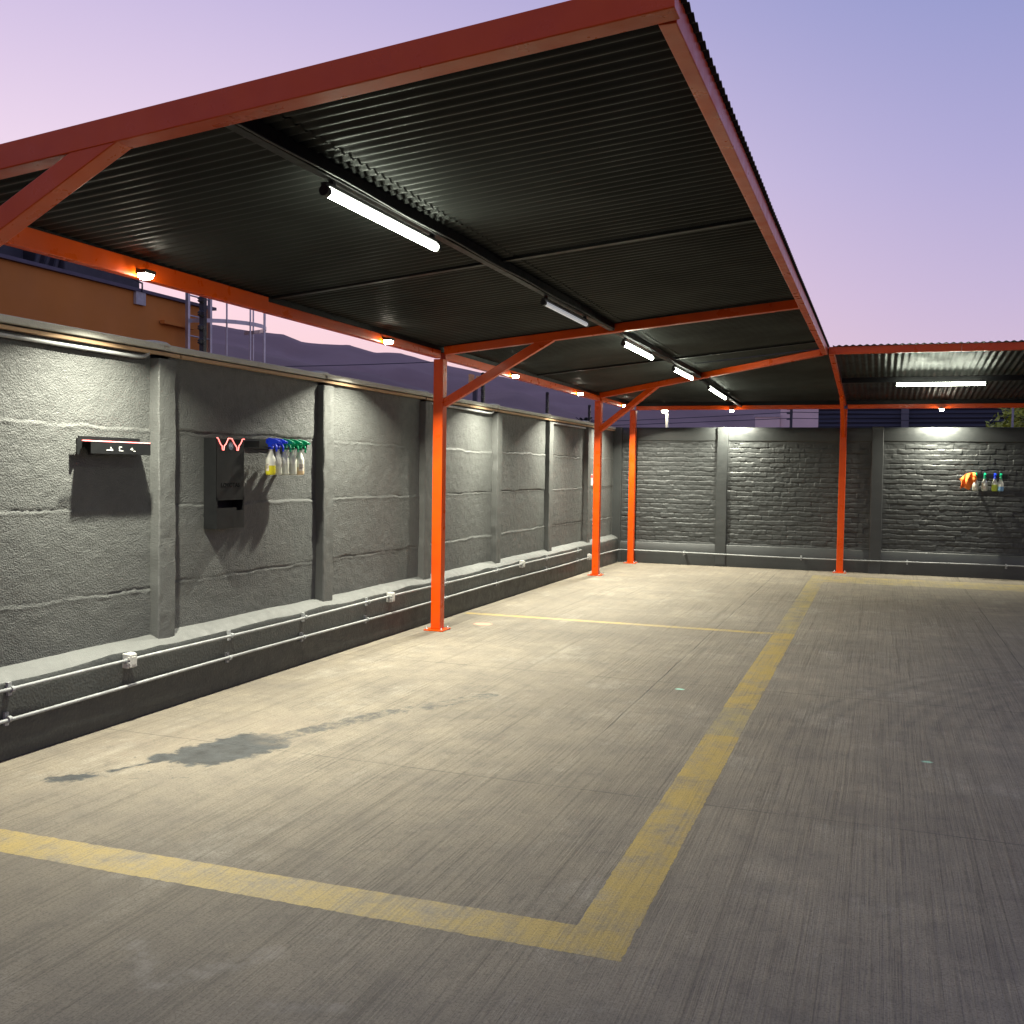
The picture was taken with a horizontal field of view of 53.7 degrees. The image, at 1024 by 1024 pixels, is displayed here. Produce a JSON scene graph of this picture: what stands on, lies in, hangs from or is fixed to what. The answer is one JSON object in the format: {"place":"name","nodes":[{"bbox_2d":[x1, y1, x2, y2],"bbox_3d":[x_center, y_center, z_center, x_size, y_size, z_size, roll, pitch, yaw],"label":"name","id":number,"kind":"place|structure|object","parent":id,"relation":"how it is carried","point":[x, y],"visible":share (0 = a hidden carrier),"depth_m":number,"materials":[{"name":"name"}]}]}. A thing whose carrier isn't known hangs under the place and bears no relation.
{"place":"outdoors","nodes":[
{"label":"outdoors","id":0,"kind":"place"},
{"bbox_2d":[285,362,430,366],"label":"overhead wire","id":1,"kind":"object","parent":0,"point":[360,364],"visible":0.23,"depth_m":75.10,"materials":[{"name":"grey metal"}]},
{"bbox_2d":[212,343,640,426],"bbox_3d":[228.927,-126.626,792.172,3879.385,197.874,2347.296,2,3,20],"label":"hills","id":2,"kind":"structure","parent":0,"point":[516,400],"depth_m":1614.47,"materials":[{"name":"purple"}]},
{"bbox_2d":[212,325,780,426],"bbox_3d":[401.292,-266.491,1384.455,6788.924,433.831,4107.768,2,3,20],"label":"hills","id":3,"kind":"structure","parent":0,"point":[420,375],"depth_m":2823.18,"materials":[{"name":"purple"}]},
{"bbox_2d":[0,562,1023,1023],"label":"concrete yard","id":4,"kind":"structure","parent":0,"point":[850,850],"depth_m":4.50,"materials":[{"name":"grey concrete"}]},
{"bbox_2d":[0,829,576,952],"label":"parking line","id":5,"kind":"object","parent":4,"relation":"on","point":[507,927],"visible":1,"depth_m":3.70,"materials":[{"name":"yellow paint"}]},
{"bbox_2d":[0,314,617,761],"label":"precast wall","id":6,"kind":"structure","parent":4,"relation":"on","point":[106,558],"depth_m":7.12,"materials":[{"name":"grey paint"}]},
{"bbox_2d":[0,332,149,358],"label":"conduit","id":7,"kind":"object","parent":6,"relation":"attached to","point":[43,341],"visible":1,"depth_m":5.73,"materials":[{"name":"white plastic"}]},
{"bbox_2d":[76,436,150,454],"bbox_3d":[-2.372,-0.390,6.002,0.121,0.108,0.600,2,3,20],"label":"wall shelf","id":8,"kind":"object","parent":6,"relation":"attached to","point":[92,445],"depth_m":5.95,"materials":[{"name":"black"}]},
{"bbox_2d":[197,296,206,351],"bbox_3d":[-2.162,-1.272,7.064,0.058,0.457,0.083,2,3,20],"label":"fence post","id":9,"kind":"object","parent":6,"relation":"on","point":[202,328],"visible":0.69,"depth_m":7.07,"materials":[{"name":"black metal"}]},
{"bbox_2d":[204,438,244,528],"bbox_3d":[-2.006,-0.202,7.061,0.110,0.628,0.319,2,3,20],"label":"dispenser","id":10,"kind":"object","parent":6,"relation":"attached to","point":[223,483],"visible":1,"depth_m":6.98,"materials":[{"name":"black"}]},
{"bbox_2d":[242,438,306,449],"bbox_3d":[-1.776,-0.509,7.600,0.147,0.070,0.648,2,3,20],"label":"bottle rack","id":11,"kind":"object","parent":6,"relation":"attached to","point":[256,443],"visible":0.54,"depth_m":7.42,"materials":[{"name":"black metal"}]},
{"bbox_2d":[266,438,281,474],"bbox_3d":[-1.751,-0.408,7.430,0.124,0.274,0.086,2,3,20],"label":"spray bottle","id":12,"kind":"object","parent":11,"relation":"on","point":[271,460],"visible":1,"depth_m":7.42,"materials":[{"name":"yellow plastic"}]},
{"bbox_2d":[274,438,287,474],"bbox_3d":[-1.725,-0.413,7.530,0.124,0.274,0.085,2,3,20],"label":"spray bottle","id":13,"kind":"object","parent":11,"relation":"on","point":[278,457],"visible":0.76,"depth_m":7.51,"materials":[{"name":"clear plastic"}]},
{"bbox_2d":[281,439,294,474],"bbox_3d":[-1.691,-0.416,7.622,0.124,0.274,0.085,2,3,20],"label":"spray bottle","id":14,"kind":"object","parent":11,"relation":"on","point":[285,463],"visible":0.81,"depth_m":7.61,"materials":[{"name":"clear plastic"}]},
{"bbox_2d":[289,439,302,474],"bbox_3d":[-1.655,-0.420,7.720,0.124,0.274,0.085,2,3,20],"label":"spray bottle","id":15,"kind":"object","parent":11,"relation":"on","point":[292,464],"visible":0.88,"depth_m":7.70,"materials":[{"name":"clear plastic"}]},
{"bbox_2d":[296,439,309,474],"bbox_3d":[-1.619,-0.424,7.819,0.124,0.274,0.085,2,3,20],"label":"spray bottle","id":16,"kind":"object","parent":11,"relation":"on","point":[300,463],"visible":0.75,"depth_m":7.80,"materials":[{"name":"clear plastic"}]},
{"bbox_2d":[0,548,581,695],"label":"conduit","id":17,"kind":"object","parent":6,"relation":"attached to","point":[9,689],"visible":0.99,"depth_m":7.02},
{"bbox_2d":[122,652,137,668],"bbox_3d":[-2.296,0.892,6.083,0.062,0.090,0.094,2,3,20],"label":"outlet box","id":18,"kind":"object","parent":17,"relation":"attached to","point":[131,658],"visible":1,"depth_m":6.06,"materials":[{"name":"white plastic"}]},
{"bbox_2d":[387,592,394,601],"bbox_3d":[-1.113,0.784,9.312,0.062,0.090,0.094,2,3,20],"label":"outlet box","id":19,"kind":"object","parent":17,"relation":"attached to","point":[391,598],"visible":1,"depth_m":9.28,"materials":[{"name":"white plastic"}]},
{"bbox_2d":[519,560,524,567],"bbox_3d":[0.132,0.653,12.709,0.062,0.090,0.094,2,3,20],"label":"outlet box","id":20,"kind":"object","parent":17,"relation":"attached to","point":[522,562],"visible":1,"depth_m":12.68,"materials":[{"name":"white plastic"}]},
{"bbox_2d":[432,402,493,413],"bbox_3d":[-0.524,-1.151,11.146,0.028,0.062,1.796,2,3,20],"label":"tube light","id":21,"kind":"object","parent":6,"relation":"attached to","point":[467,409],"visible":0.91,"depth_m":11.28,"materials":[{"name":"white plastic"}]},
{"bbox_2d":[481,372,484,402],"bbox_3d":[-0.344,-1.439,12.029,0.058,0.437,0.083,2,3,20],"label":"fence post","id":22,"kind":"object","parent":6,"relation":"on","point":[483,394],"visible":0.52,"depth_m":12.03,"materials":[{"name":"black metal"}]},
{"bbox_2d":[0,549,1023,725],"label":"conduit","id":23,"kind":"object","parent":6,"relation":"attached to","point":[7,720],"visible":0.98,"depth_m":7.92,"materials":[{"name":"metal"}]},
{"bbox_2d":[545,392,548,413],"bbox_3d":[0.502,-1.501,14.339,0.058,0.397,0.083,2,3,20],"label":"fence post","id":24,"kind":"object","parent":6,"relation":"on","point":[547,403],"visible":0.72,"depth_m":14.34,"materials":[{"name":"black metal"}]},
{"bbox_2d":[554,422,585,428],"bbox_3d":[0.855,-1.272,14.906,0.023,0.025,1.650,2,3,20],"label":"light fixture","id":25,"kind":"object","parent":6,"relation":"attached to","point":[569,425],"visible":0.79,"depth_m":14.87,"materials":[{"name":"white plastic"}]},
{"bbox_2d":[588,405,590,421],"bbox_3d":[1.258,-1.557,16.404,0.058,0.362,0.083,2,3,20],"label":"fence post","id":26,"kind":"object","parent":6,"relation":"on","point":[589,413],"visible":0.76,"depth_m":16.41,"materials":[{"name":"black metal"}]},
{"bbox_2d":[0,0,839,631],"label":"parking canopy","id":27,"kind":"object","parent":4,"relation":"on","point":[592,160],"visible":0.95,"depth_m":5.15,"materials":[{"name":"metal"}]},
{"bbox_2d":[135,268,155,279],"bbox_3d":[-2.070,-1.340,5.676,0.108,0.068,0.088,2,3,20],"label":"floodlight","id":28,"kind":"object","parent":27,"relation":"attached to","point":[145,274],"visible":1,"depth_m":5.64,"materials":[{"name":"white plastic"}]},
{"bbox_2d":[319,180,441,252],"bbox_3d":[-0.611,-1.435,4.946,0.048,0.086,1.200,2,3,20],"label":"tube light","id":29,"kind":"object","parent":27,"relation":"attached to","point":[329,189],"visible":1,"depth_m":4.81,"materials":[{"name":"white plastic"}]},
{"bbox_2d":[381,336,394,343],"bbox_3d":[-1.049,-1.439,8.463,0.108,0.068,0.088,2,3,20],"label":"floodlight","id":30,"kind":"object","parent":27,"relation":"attached to","point":[388,340],"visible":1,"depth_m":8.43,"materials":[{"name":"white plastic"}]},
{"bbox_2d":[510,372,519,377],"bbox_3d":[0.024,-1.544,11.391,0.108,0.068,0.088,2,3,20],"label":"floodlight","id":31,"kind":"object","parent":27,"relation":"attached to","point":[515,375],"visible":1,"depth_m":11.36,"materials":[{"name":"white plastic"}]},
{"bbox_2d":[540,295,588,326],"bbox_3d":[0.419,-1.537,7.757,0.040,0.082,1.150,2,3,20],"label":"tube light","id":32,"kind":"object","parent":27,"relation":"attached to","point":[546,302],"visible":1,"depth_m":7.65,"materials":[{"name":"white plastic"}]},
{"bbox_2d":[621,338,653,359],"bbox_3d":[1.258,-1.616,10.047,0.048,0.086,1.270,2,3,20],"label":"tube light","id":33,"kind":"object","parent":27,"relation":"attached to","point":[636,349],"visible":1,"depth_m":9.93,"materials":[{"name":"white plastic"}]},
{"bbox_2d":[671,365,693,379],"bbox_3d":[2.082,-1.696,12.294,0.048,0.086,1.220,2,3,20],"label":"tube light","id":34,"kind":"object","parent":27,"relation":"attached to","point":[682,372],"visible":1,"depth_m":12.18,"materials":[{"name":"white plastic"}]},
{"bbox_2d":[707,385,726,399],"bbox_3d":[2.953,-1.727,14.547,0.048,0.142,1.253,2,3,22],"label":"tube light","id":35,"kind":"object","parent":27,"relation":"attached to","point":[717,392],"visible":1,"depth_m":14.48,"materials":[{"name":"white plastic"}]},
{"bbox_2d":[464,612,772,633],"bbox_3d":[1.021,1.139,10.405,3.244,0.001,0.130,2,3,20],"label":"parking line","id":36,"kind":"object","parent":4,"relation":"on","point":[621,623],"visible":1,"depth_m":10.36,"materials":[{"name":"yellow paint"}]},
{"bbox_2d":[559,734,739,961],"bbox_3d":[0.747,1.373,4.610,0.215,0.001,2.926,2,3,20],"label":"parking line","id":37,"kind":"object","parent":4,"relation":"on","point":[607,926],"visible":1,"depth_m":4.02,"materials":[{"name":"yellow paint"}]},
{"bbox_2d":[705,707,752,736],"bbox_3d":[1.370,1.311,6.338,0.204,0.001,0.750,2,3,20],"label":"parking line","id":38,"kind":"object","parent":4,"relation":"on","point":[729,721],"visible":1,"depth_m":6.30,"materials":[{"name":"yellow paint"}]},
{"bbox_2d":[724,633,794,709],"bbox_3d":[2.078,1.242,8.277,0.210,0.001,3.380,2,3,20],"label":"parking line","id":39,"kind":"object","parent":4,"relation":"on","point":[748,692],"visible":1,"depth_m":7.83,"materials":[{"name":"yellow paint"}]},
{"bbox_2d":[773,581,822,633],"bbox_3d":[3.531,1.099,12.284,0.220,0.001,5.150,2,3,20],"label":"parking line","id":40,"kind":"object","parent":4,"relation":"on","point":[792,619],"visible":1,"depth_m":11.63,"materials":[{"name":"yellow paint"}]},
{"bbox_2d":[612,427,1023,579],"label":"brick wall","id":41,"kind":"structure","parent":4,"relation":"on","point":[764,491],"depth_m":16.32,"materials":[{"name":"brick"}]},
{"bbox_2d":[977,474,1008,478],"bbox_3d":[7.261,-0.538,15.359,0.510,0.070,0.136,2,3,20],"label":"bottle rack","id":42,"kind":"object","parent":41,"relation":"attached to","point":[990,476],"visible":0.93,"depth_m":15.38,"materials":[{"name":"black metal"}]},
{"bbox_2d":[960,472,976,489],"bbox_3d":[6.933,-0.470,15.368,0.240,0.268,0.102,2,3,20],"label":"cloth","id":43,"kind":"object","parent":42,"relation":"hanging from","point":[968,480],"visible":1,"depth_m":15.36,"materials":[{"name":"orange fabric"}]},
{"bbox_2d":[972,473,978,490],"bbox_3d":[7.054,-0.459,15.380,0.085,0.274,0.124,2,3,20],"label":"spray bottle","id":44,"kind":"object","parent":42,"relation":"hanging from","point":[975,486],"visible":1,"depth_m":15.38,"materials":[{"name":"clear plastic"}]},
{"bbox_2d":[981,473,987,490],"bbox_3d":[7.171,-0.455,15.337,0.085,0.274,0.124,2,3,20],"label":"spray bottle","id":45,"kind":"object","parent":42,"relation":"hanging from","point":[984,486],"visible":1,"depth_m":15.34,"materials":[{"name":"clear plastic"}]},
{"bbox_2d":[991,473,997,490],"bbox_3d":[7.303,-0.452,15.289,0.085,0.274,0.124,2,3,20],"label":"spray bottle","id":46,"kind":"object","parent":42,"relation":"hanging from","point":[994,485],"visible":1,"depth_m":15.29,"materials":[{"name":"plastic"}]},
{"bbox_2d":[998,473,1003,490],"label":"spray bottle","id":47,"kind":"object","parent":42,"relation":"hanging from","point":[1000,485],"visible":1,"depth_m":15.26,"materials":[{"name":"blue plastic"}]},
{"bbox_2d":[624,340,1023,573],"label":"parking canopy","id":48,"kind":"object","parent":4,"relation":"on","point":[866,376],"visible":0.96,"depth_m":14.29,"materials":[{"name":"orange metal"}]},
{"bbox_2d":[894,379,987,386],"bbox_3d":[5.586,-1.686,13.185,1.130,0.086,0.048,2,3,20],"label":"tube light","id":49,"kind":"object","parent":48,"relation":"attached to","point":[942,383],"visible":1,"depth_m":13.17,"materials":[{"name":"white plastic"}]},
{"bbox_2d":[809,575,1023,591],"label":"parking line","id":50,"kind":"object","parent":4,"relation":"on","point":[925,583],"visible":1,"depth_m":14.68,"materials":[{"name":"yellow paint"}]},
{"bbox_2d":[0,0,1023,377],"label":"sky","id":51,"kind":"structure","parent":0,"point":[884,138],"materials":[{"name":"purple"}]},
{"label":"ground","id":52,"kind":"structure","parent":0,"visible":0},
{"bbox_2d":[0,253,216,350],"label":"neighbour building","id":53,"kind":"structure","parent":52,"relation":"on","point":[32,290],"depth_m":13.50,"materials":[{"name":"orange paint"}]},
{"bbox_2d":[0,245,142,291],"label":"roof parapet","id":54,"kind":"object","parent":53,"relation":"on","point":[42,259],"visible":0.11,"depth_m":13.66,"materials":[{"name":"grey metal"}]},
{"bbox_2d":[185,293,265,362],"bbox_3d":[-4.270,-2.709,15.666,0.774,2.700,1.459,2,3,20],"label":"cage ladder","id":55,"kind":"object","parent":53,"relation":"attached to","point":[210,321],"visible":0.27,"depth_m":15.38,"materials":[{"name":"metal"}]},
{"bbox_2d":[469,374,478,401],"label":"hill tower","id":56,"kind":"structure","parent":52,"relation":"on","point":[475,392],"depth_m":105.33,"materials":[{"name":"grey metal"}]},
{"bbox_2d":[576,417,593,422],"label":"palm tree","id":57,"kind":"object","parent":52,"relation":"on","point":[585,419],"visible":0.09,"depth_m":107.33,"materials":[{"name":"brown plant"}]},
{"bbox_2d":[661,410,668,426],"bbox_3d":[2.876,-0.577,19.172,0.147,2.765,0.127,2,3,20],"label":"post lamp","id":58,"kind":"object","parent":52,"relation":"on","point":[666,419],"visible":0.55,"depth_m":19.08,"materials":[{"name":"white paint"}]},
{"bbox_2d":[754,409,818,426],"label":"pink building","id":59,"kind":"structure","parent":52,"relation":"on","point":[773,421],"depth_m":43.44,"materials":[{"name":"paint"}]},
{"bbox_2d":[786,409,792,426],"bbox_3d":[6.354,-1.609,23.189,0.135,4.600,0.080,2,3,20],"label":"utility pole","id":60,"kind":"object","parent":52,"relation":"on","point":[791,415],"visible":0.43,"depth_m":23.13,"materials":[{"name":"grey metal"}]},
{"bbox_2d":[602,412,789,421],"bbox_3d":[0.027,-2.370,26.120,14.052,0.285,0.015,2,3,25],"label":"overhead wire","id":61,"kind":"object","parent":60,"relation":"attached to","point":[706,416],"visible":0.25,"depth_m":23.94,"materials":[{"name":"grey metal"}]},
{"bbox_2d":[611,418,786,425],"bbox_3d":[0.024,-2.205,26.127,14.052,0.335,0.015,2,3,25],"label":"overhead wire","id":62,"kind":"object","parent":60,"relation":"attached to","point":[707,421],"visible":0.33,"depth_m":23.93,"materials":[{"name":"grey metal"}]},
{"bbox_2d":[796,412,988,414],"bbox_3d":[13.069,-2.047,21.032,14.013,0.122,0.015,2,2,18],"label":"overhead wire","id":63,"kind":"object","parent":60,"relation":"attached to","point":[896,413],"visible":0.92,"depth_m":22.50,"materials":[{"name":"grey metal"}]},
{"bbox_2d":[793,418,1007,421],"bbox_3d":[13.067,-1.907,21.038,14.013,0.122,0.015,2,2,18],"label":"overhead wire","id":64,"kind":"object","parent":60,"relation":"attached to","point":[900,420],"visible":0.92,"depth_m":22.41,"materials":[{"name":"grey metal"}]},
{"bbox_2d":[818,405,1011,426],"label":"dark shed","id":65,"kind":"structure","parent":52,"relation":"on","point":[833,420],"depth_m":24.07,"materials":[{"name":"grey paint"}]},
{"bbox_2d":[985,408,1023,426],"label":"leafy tree","id":66,"kind":"object","parent":52,"relation":"on","point":[1018,417],"visible":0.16,"depth_m":18.96,"materials":[{"name":"green plant"}]},
{"bbox_2d":[1011,408,1013,426],"bbox_3d":[9.113,-0.574,18.486,0.037,3.000,0.037,1,2,-2],"label":"utility pole","id":67,"kind":"object","parent":52,"relation":"on","point":[1012,421],"depth_m":18.42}
]}

